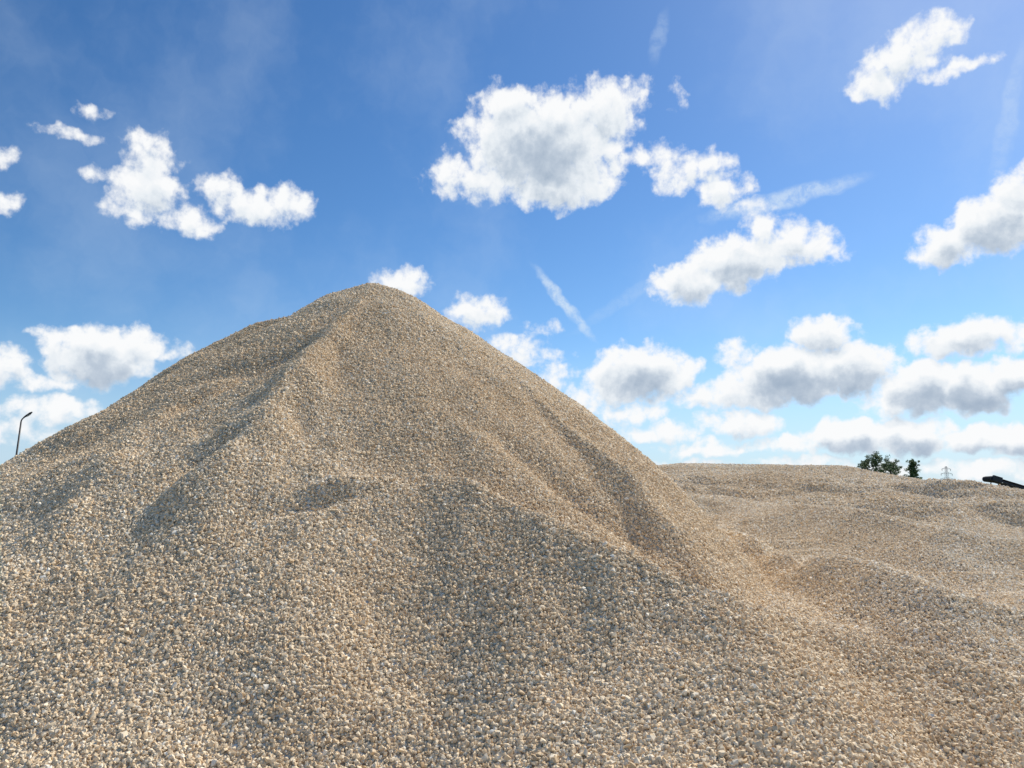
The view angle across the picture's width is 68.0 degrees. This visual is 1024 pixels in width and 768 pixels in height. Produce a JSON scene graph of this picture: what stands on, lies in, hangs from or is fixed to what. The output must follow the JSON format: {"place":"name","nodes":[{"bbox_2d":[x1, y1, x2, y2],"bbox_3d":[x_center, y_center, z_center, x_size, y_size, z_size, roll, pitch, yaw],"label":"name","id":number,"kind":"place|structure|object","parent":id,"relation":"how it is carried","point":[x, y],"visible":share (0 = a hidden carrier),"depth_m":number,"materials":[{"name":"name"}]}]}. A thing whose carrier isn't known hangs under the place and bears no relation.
{"place":"outdoors","nodes":[
{"label":"outdoors","id":0,"kind":"place"},
{"bbox_2d":[0,0,1023,485],"label":"sky","id":1,"kind":"structure","parent":0,"point":[790,232],"materials":[{"name":"blue"}]},
{"label":"ground","id":2,"kind":"structure","parent":0,"visible":0},
{"bbox_2d":[15,412,32,454],"bbox_3d":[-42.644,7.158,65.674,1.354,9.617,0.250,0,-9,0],"label":"street lamp","id":3,"kind":"object","parent":2,"relation":"on","point":[27,415],"visible":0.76,"depth_m":66.12,"materials":[{"name":"metal"}]},
{"bbox_2d":[0,282,1023,767],"bbox_3d":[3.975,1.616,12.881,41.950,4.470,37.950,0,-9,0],"label":"gravel pile","id":4,"kind":"object","parent":2,"relation":"on","point":[370,524],"visible":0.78,"depth_m":4.02,"materials":[{"name":"gravel"}]},
{"bbox_2d":[658,463,1023,676],"bbox_3d":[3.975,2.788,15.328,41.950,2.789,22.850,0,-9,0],"label":"gravel bank","id":5,"kind":"structure","parent":2,"relation":"on","point":[930,564],"depth_m":8.52,"materials":[{"name":"beige gravel"}]},
{"bbox_2d":[857,460,874,470],"bbox_3d":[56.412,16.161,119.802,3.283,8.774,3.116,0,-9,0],"label":"leafy tree","id":6,"kind":"object","parent":2,"relation":"on","point":[865,462],"visible":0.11,"depth_m":120.30,"materials":[{"name":"green plant"}]},
{"bbox_2d":[858,451,892,473],"bbox_3d":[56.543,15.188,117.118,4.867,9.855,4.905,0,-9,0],"label":"leafy tree","id":7,"kind":"object","parent":2,"relation":"on","point":[875,459],"visible":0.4,"depth_m":117.06,"materials":[{"name":"green plant"}]},
{"bbox_2d":[883,459,905,475],"bbox_3d":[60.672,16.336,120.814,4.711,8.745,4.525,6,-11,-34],"label":"leafy tree","id":8,"kind":"object","parent":2,"relation":"on","point":[895,470],"visible":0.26,"depth_m":120.81,"materials":[{"name":"green plant"}]},
{"bbox_2d":[904,459,922,478],"bbox_3d":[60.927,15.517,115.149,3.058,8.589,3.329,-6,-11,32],"label":"conifer tree","id":9,"kind":"object","parent":2,"relation":"on","point":[912,469],"visible":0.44,"depth_m":115.17,"materials":[{"name":"green plant"}]},
{"bbox_2d":[982,475,1023,488],"bbox_3d":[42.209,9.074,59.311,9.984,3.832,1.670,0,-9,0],"label":"belt conveyor","id":10,"kind":"object","parent":2,"relation":"on","point":[998,480],"visible":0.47,"depth_m":59.08,"materials":[{"name":"paint"}]}
]}

